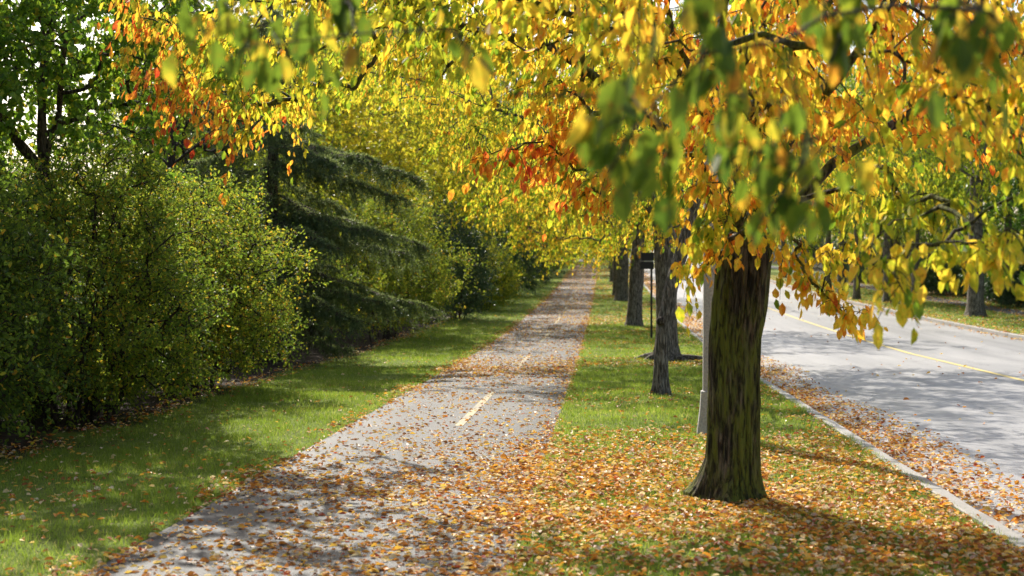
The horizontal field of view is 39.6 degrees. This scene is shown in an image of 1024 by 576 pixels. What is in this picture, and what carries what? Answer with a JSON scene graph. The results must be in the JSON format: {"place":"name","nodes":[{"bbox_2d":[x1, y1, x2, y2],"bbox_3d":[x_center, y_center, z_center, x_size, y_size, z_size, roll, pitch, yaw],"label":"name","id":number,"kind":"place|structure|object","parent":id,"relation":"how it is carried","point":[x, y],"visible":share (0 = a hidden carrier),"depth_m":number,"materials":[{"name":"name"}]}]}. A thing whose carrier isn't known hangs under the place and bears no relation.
{"place":"outdoors","nodes":[
{"label":"outdoors","id":0,"kind":"place"},
{"bbox_2d":[88,250,598,575],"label":"path","id":1,"kind":"structure","parent":0,"point":[199,553],"depth_m":12.55,"materials":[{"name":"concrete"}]},
{"bbox_2d":[0,239,1023,575],"bbox_3d":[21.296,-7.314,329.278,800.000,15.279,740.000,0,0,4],"label":"ground","id":2,"kind":"structure","parent":0,"point":[316,355],"depth_m":15.73,"materials":[{"name":"green plant"}]},
{"bbox_2d":[6,153,82,296],"bbox_3d":[-11.007,-0.513,28.693,5.691,5.019,6.507,0,0,-8],"label":"shrub","id":3,"kind":"object","parent":2,"relation":"on","point":[24,174],"depth_m":28.43,"materials":[{"name":"green plant"}]},
{"bbox_2d":[0,148,114,454],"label":"shrub","id":4,"kind":"object","parent":2,"relation":"on","point":[15,250],"visible":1,"depth_m":13.72,"materials":[{"name":"green plant"}]},
{"bbox_2d":[0,151,115,391],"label":"shrub","id":5,"kind":"object","parent":2,"relation":"on","point":[8,214],"visible":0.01,"depth_m":20.48,"materials":[{"name":"green plant"}]},
{"bbox_2d":[4,149,117,380],"bbox_3d":[-8.164,-0.232,25.282,4.980,4.392,5.694,0,0,-38],"label":"shrub","id":6,"kind":"object","parent":2,"relation":"on","point":[70,212],"depth_m":24.40,"materials":[{"name":"green plant"}]},
{"bbox_2d":[0,0,255,412],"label":"tree","id":7,"kind":"object","parent":2,"relation":"on","point":[55,76],"visible":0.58,"depth_m":18.47,"materials":[{"name":"green plant"}]},
{"bbox_2d":[0,108,271,430],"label":"shrub","id":8,"kind":"object","parent":2,"relation":"on","point":[120,361],"visible":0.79,"depth_m":17.21,"materials":[{"name":"green plant"}]},
{"bbox_2d":[63,32,284,362],"bbox_3d":[-6.783,-2.120,27.773,3.632,7.568,3.939,0,0,-41],"label":"tree","id":9,"kind":"object","parent":2,"relation":"on","point":[172,161],"visible":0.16,"depth_m":27.92,"materials":[{"name":"green plant"}]},
{"bbox_2d":[65,151,331,397],"bbox_3d":[-4.986,-0.070,22.467,4.751,4.238,5.917,0,0,4],"label":"shrub","id":10,"kind":"object","parent":2,"relation":"on","point":[242,318],"visible":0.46,"depth_m":21.89,"materials":[{"name":"green plant"}]},
{"bbox_2d":[49,2,351,352],"bbox_3d":[-7.464,-2.522,34.152,7.988,8.330,8.310,0,0,4],"label":"tree","id":11,"kind":"object","parent":2,"relation":"on","point":[197,149],"visible":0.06,"depth_m":33.03,"materials":[{"name":"green plant"}]},
{"bbox_2d":[52,0,355,348],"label":"spruce tree","id":12,"kind":"object","parent":2,"relation":"on","point":[330,338],"visible":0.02,"depth_m":36.59,"materials":[{"name":"green plant"}]},
{"bbox_2d":[93,36,374,240],"bbox_3d":[-9.472,-3.979,48.556,10.803,10.828,10.385,0,0,-28],"label":"tree","id":13,"kind":"object","parent":2,"relation":"on","point":[344,137],"visible":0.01,"depth_m":48.09,"materials":[{"name":"green plant"}]},
{"bbox_2d":[79,0,397,201],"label":"tree","id":14,"kind":"object","parent":2,"relation":"on","point":[101,31],"depth_m":59.74,"materials":[{"name":"yellow plant"}]},
{"bbox_2d":[209,232,375,352],"bbox_3d":[-5.258,-0.054,35.179,4.212,3.261,8.501,0,0,4],"label":"shrub","id":15,"kind":"object","parent":2,"relation":"on","point":[347,278],"visible":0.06,"depth_m":34.48,"materials":[{"name":"green plant"}]},
{"bbox_2d":[174,3,452,367],"bbox_3d":[-4.822,-2.207,30.366,5.918,8.804,6.338,0,0,-35],"label":"spruce tree","id":16,"kind":"object","parent":2,"relation":"on","point":[319,227],"visible":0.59,"depth_m":29.73,"materials":[{"name":"green plant"}]},
{"bbox_2d":[188,4,452,330],"bbox_3d":[-6.409,-4.210,46.041,9.006,11.342,10.265,0,0,4],"label":"tree","id":17,"kind":"object","parent":2,"relation":"on","point":[380,144],"visible":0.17,"depth_m":45.56,"materials":[{"name":"yellow plant"}]},
{"bbox_2d":[263,173,404,327],"bbox_3d":[-6.231,-1.489,48.222,6.573,6.081,10.711,0,0,14],"label":"shrub","id":18,"kind":"object","parent":2,"relation":"on","point":[359,245],"visible":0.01,"depth_m":47.79,"materials":[{"name":"green plant"}]},
{"bbox_2d":[212,0,488,233],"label":"tree","id":19,"kind":"object","parent":2,"relation":"on","point":[399,90],"visible":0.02,"depth_m":77.13,"materials":[{"name":"yellow plant"}]},
{"bbox_2d":[210,0,494,275],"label":"tree","id":20,"kind":"object","parent":2,"relation":"on","point":[439,180],"visible":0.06,"depth_m":57.28,"materials":[{"name":"yellow plant"}]},
{"bbox_2d":[295,153,487,342],"bbox_3d":[-3.543,-1.088,40.590,5.976,5.528,9.737,0,0,4],"label":"shrub","id":21,"kind":"object","parent":2,"relation":"on","point":[413,290],"visible":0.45,"depth_m":39.44,"materials":[{"name":"green plant"}]},
{"bbox_2d":[369,186,460,295],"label":"shrub","id":22,"kind":"object","parent":2,"relation":"on","point":[436,215],"visible":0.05,"depth_m":65.78,"materials":[{"name":"green plant"}]},
{"bbox_2d":[333,1,514,230],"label":"tree","id":23,"kind":"object","parent":2,"relation":"on","point":[416,84],"visible":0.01,"depth_m":98.56,"materials":[{"name":"yellow plant"}]},
{"bbox_2d":[366,97,524,295],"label":"tree","id":24,"kind":"object","parent":2,"relation":"on","point":[472,189],"visible":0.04,"depth_m":73.65,"materials":[{"name":"yellow plant"}]},
{"bbox_2d":[374,51,553,251],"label":"tree","id":25,"kind":"object","parent":2,"relation":"on","point":[469,199],"visible":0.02,"depth_m":90.16,"materials":[{"name":"yellow plant"}]},
{"bbox_2d":[419,194,514,320],"bbox_3d":[-1.989,-1.132,54.078,4.685,5.498,6.621,0,0,4],"label":"shrub","id":26,"kind":"object","parent":2,"relation":"on","point":[483,284],"visible":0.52,"depth_m":53.52,"materials":[{"name":"green plant"}]},
{"bbox_2d":[439,219,519,303],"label":"shrub","id":27,"kind":"object","parent":2,"relation":"on","point":[485,226],"visible":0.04,"depth_m":69.32,"materials":[{"name":"green plant"}]},
{"bbox_2d":[447,234,531,310],"bbox_3d":[-1.183,-0.469,61.981,4.178,4.321,5.472,0,0,4],"label":"shrub","id":28,"kind":"object","parent":2,"relation":"on","point":[511,278],"visible":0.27,"depth_m":61.50,"materials":[{"name":"green plant"}]},
{"bbox_2d":[443,138,558,234],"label":"tree","id":29,"kind":"object","parent":2,"relation":"on","point":[511,203],"depth_m":107.22,"materials":[{"name":"yellow plant"}]},
{"bbox_2d":[0,262,1023,575],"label":"fallen leaves","id":30,"kind":"object","parent":2,"relation":"on","point":[594,472],"visible":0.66,"depth_m":11.40,"materials":[{"name":"orange plant"}]},
{"bbox_2d":[482,212,559,282],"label":"shrub","id":31,"kind":"object","parent":2,"relation":"on","point":[518,249],"visible":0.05,"depth_m":92.51,"materials":[{"name":"green plant"}]},
{"bbox_2d":[479,205,565,295],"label":"shrub","id":32,"kind":"object","parent":2,"relation":"on","point":[527,263],"visible":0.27,"depth_m":79.85,"materials":[{"name":"green plant"}]},
{"bbox_2d":[505,229,567,281],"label":"shrub","id":33,"kind":"object","parent":2,"relation":"on","point":[542,267],"visible":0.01,"depth_m":103.23,"materials":[{"name":"green plant"}]},
{"bbox_2d":[513,235,571,276],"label":"shrub","id":34,"kind":"object","parent":2,"relation":"on","point":[556,264],"visible":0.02,"depth_m":115.27,"materials":[{"name":"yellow plant"}]},
{"bbox_2d":[94,0,1023,505],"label":"tree","id":35,"kind":"object","parent":2,"relation":"on","point":[730,468],"visible":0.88,"depth_m":10.24,"materials":[{"name":"yellow plant"}]},
{"bbox_2d":[540,228,592,267],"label":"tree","id":36,"kind":"object","parent":2,"relation":"on","point":[570,252],"visible":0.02,"depth_m":133.41,"materials":[{"name":"green plant"}]},
{"bbox_2d":[492,140,687,300],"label":"tree","id":37,"kind":"object","parent":2,"relation":"on","point":[621,289],"visible":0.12,"depth_m":72.97,"materials":[{"name":"yellow plant"}]},
{"bbox_2d":[161,0,1023,246],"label":"tree","id":38,"kind":"object","parent":2,"relation":"on","point":[965,50],"visible":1,"depth_m":3.55,"materials":[{"name":"green plant"}]},
{"bbox_2d":[424,56,775,326],"bbox_3d":[3.336,-3.676,48.733,12.164,10.144,12.037,0,0,-39],"label":"tree","id":39,"kind":"object","parent":2,"relation":"on","point":[634,316],"visible":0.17,"depth_m":48.63,"materials":[{"name":"yellow plant"}]},
{"bbox_2d":[572,208,652,281],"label":"tree","id":40,"kind":"object","parent":2,"relation":"on","point":[611,270],"visible":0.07,"depth_m":103.25,"materials":[{"name":"yellow plant"}]},
{"bbox_2d":[550,193,701,295],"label":"tree","id":41,"kind":"object","parent":2,"relation":"on","point":[646,250],"visible":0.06,"depth_m":79.55,"materials":[{"name":"yellow plant"}]},
{"bbox_2d":[319,0,946,361],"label":"tree","id":42,"kind":"object","parent":2,"relation":"on","point":[664,250],"visible":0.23,"depth_m":30.94,"materials":[{"name":"yellow plant"}]},
{"bbox_2d":[640,252,653,337],"bbox_3d":[3.936,0.311,41.427,0.390,2.720,0.075,0,0,4],"label":"path sign","id":43,"kind":"object","parent":2,"relation":"on","point":[648,259],"visible":0.88,"depth_m":41.39,"materials":[{"name":"black metal"}]},
{"bbox_2d":[502,0,843,394],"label":"tree","id":44,"kind":"object","parent":2,"relation":"on","point":[660,384],"visible":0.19,"depth_m":21.51,"materials":[{"name":"yellow plant"}]},
{"bbox_2d":[696,14,722,435],"bbox_3d":[3.594,-2.738,15.887,3.049,8.910,0.397,0,0,4],"label":"street light","id":45,"kind":"object","parent":2,"relation":"on","point":[707,302],"visible":0.27,"depth_m":15.91,"materials":[{"name":"metal"}]},
{"bbox_2d":[732,173,813,277],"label":"tree","id":46,"kind":"object","parent":2,"relation":"on","point":[782,244],"visible":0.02,"depth_m":112.62,"materials":[{"name":"plant"}]},
{"bbox_2d":[748,183,848,264],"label":"tree","id":47,"kind":"object","parent":2,"relation":"on","point":[803,226],"depth_m":98.72,"materials":[{"name":"yellow plant"}]},
{"bbox_2d":[779,230,836,267],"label":"tree","id":48,"kind":"object","parent":2,"relation":"on","point":[819,244],"visible":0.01,"depth_m":143.16,"materials":[{"name":"yellow plant"}]},
{"bbox_2d":[778,64,860,262],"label":"tree","id":49,"kind":"object","parent":2,"relation":"on","point":[813,255],"visible":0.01,"depth_m":162.69,"materials":[{"name":"yellow plant"}]},
{"bbox_2d":[629,265,1023,548],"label":"kerb","id":50,"kind":"structure","parent":2,"relation":"on","point":[962,505],"depth_m":12.37,"materials":[{"name":"concrete"}]},
{"bbox_2d":[794,137,863,289],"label":"tree","id":51,"kind":"object","parent":2,"relation":"on","point":[828,239],"visible":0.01,"depth_m":88.76,"materials":[{"name":"yellow plant"}]},
{"bbox_2d":[776,137,882,291],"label":"tree","id":52,"kind":"object","parent":2,"relation":"on","point":[839,278],"visible":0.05,"depth_m":83.75,"materials":[{"name":"yellow plant"}]},
{"bbox_2d":[794,71,874,270],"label":"tree","id":53,"kind":"object","parent":2,"relation":"on","point":[848,226],"depth_m":118.17,"materials":[{"name":"yellow plant"}]},
{"bbox_2d":[789,86,881,277],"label":"tree","id":54,"kind":"object","parent":2,"relation":"on","point":[829,195],"visible":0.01,"depth_m":109.88,"materials":[{"name":"yellow plant"}]},
{"bbox_2d":[817,61,867,252],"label":"tree","id":55,"kind":"object","parent":2,"relation":"on","point":[820,234],"depth_m":197.18,"materials":[{"name":"yellow plant"}]},
{"bbox_2d":[796,98,910,299],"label":"tree","id":56,"kind":"object","parent":2,"relation":"on","point":[856,295],"visible":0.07,"depth_m":74.34,"materials":[{"name":"yellow plant"}]},
{"bbox_2d":[846,238,909,281],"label":"shrub","id":57,"kind":"object","parent":2,"relation":"on","point":[862,268],"visible":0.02,"depth_m":101.92,"materials":[{"name":"green plant"}]},
{"bbox_2d":[830,65,928,241],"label":"tree","id":58,"kind":"object","parent":2,"relation":"on","point":[850,85],"depth_m":127.47,"materials":[{"name":"yellow plant"}]},
{"bbox_2d":[819,65,953,275],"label":"tree","id":59,"kind":"object","parent":2,"relation":"on","point":[834,244],"depth_m":95.50,"materials":[{"name":"yellow plant"}]},
{"bbox_2d":[811,85,968,301],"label":"tree","id":60,"kind":"object","parent":2,"relation":"on","point":[887,245],"visible":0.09,"depth_m":71.17,"materials":[{"name":"yellow plant"}]},
{"bbox_2d":[770,279,1023,339],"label":"kerb","id":61,"kind":"structure","parent":2,"relation":"on","point":[980,329],"depth_m":50.55,"materials":[{"name":"concrete"}]},
{"bbox_2d":[826,90,968,296],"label":"tree","id":62,"kind":"object","parent":2,"relation":"on","point":[897,241],"visible":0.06,"depth_m":72.29,"materials":[{"name":"yellow plant"}]},
{"bbox_2d":[834,74,991,292],"bbox_3d":[18.596,-4.643,64.939,7.095,11.160,6.774,0,0,-16],"label":"tree","id":63,"kind":"object","parent":2,"relation":"on","point":[916,267],"visible":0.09,"depth_m":64.67,"materials":[{"name":"yellow plant"}]},
{"bbox_2d":[847,203,984,259],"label":"tree","id":64,"kind":"object","parent":2,"relation":"on","point":[901,242],"depth_m":101.73,"materials":[{"name":"yellow plant"}]},
{"bbox_2d":[845,0,1023,316],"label":"tree","id":65,"kind":"object","parent":2,"relation":"on","point":[975,304],"visible":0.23,"depth_m":55.66,"materials":[{"name":"yellow plant"}]},
{"bbox_2d":[855,47,1016,265],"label":"tree","id":66,"kind":"object","parent":2,"relation":"on","point":[931,235],"visible":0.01,"depth_m":86.28,"materials":[{"name":"green plant"}]},
{"bbox_2d":[908,256,986,295],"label":"shrub","id":67,"kind":"object","parent":2,"relation":"on","point":[931,282],"visible":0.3,"depth_m":80.14,"materials":[{"name":"green plant"}]},
{"bbox_2d":[896,17,1023,303],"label":"tree","id":68,"kind":"object","parent":2,"relation":"on","point":[1008,218],"visible":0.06,"depth_m":68.45,"materials":[{"name":"green plant"}]},
{"bbox_2d":[908,16,1023,277],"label":"tree","id":69,"kind":"object","parent":2,"relation":"on","point":[991,214],"visible":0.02,"depth_m":75.92,"materials":[{"name":"green plant"}]},
{"bbox_2d":[953,0,1023,247],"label":"tree","id":70,"kind":"object","parent":2,"relation":"on","point":[1020,208],"visible":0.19,"depth_m":60.03,"materials":[{"name":"green plant"}]},
{"bbox_2d":[961,264,1023,302],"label":"shrub","id":71,"kind":"object","parent":2,"relation":"on","point":[988,284],"visible":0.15,"depth_m":70.43,"materials":[{"name":"green plant"}]},
{"bbox_2d":[983,125,1023,231],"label":"tree","id":72,"kind":"object","parent":2,"relation":"on","point":[1019,219],"visible":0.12,"depth_m":70.90,"materials":[{"name":"green plant"}]},
{"bbox_2d":[988,267,1023,307],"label":"shrub","id":73,"kind":"object","parent":2,"relation":"on","point":[1005,298],"visible":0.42,"depth_m":64.72,"materials":[{"name":"green plant"}]},
{"bbox_2d":[1003,239,1023,276],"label":"shrub","id":74,"kind":"object","parent":2,"relation":"on","point":[1019,267],"visible":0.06,"depth_m":69.55,"materials":[{"name":"green plant"}]},
{"bbox_2d":[2,0,1023,240],"label":"sky","id":75,"kind":"structure","parent":0,"point":[673,4],"materials":[{"name":"white"}]},
{"bbox_2d":[629,247,1023,535],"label":"road","id":76,"kind":"structure","parent":0,"point":[936,396],"depth_m":26.56,"materials":[{"name":"grey asphalt"}]},
{"bbox_2d":[771,265,1023,315],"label":"path","id":77,"kind":"structure","parent":0,"point":[1004,310],"depth_m":70.19,"materials":[{"name":"concrete"}]}
]}

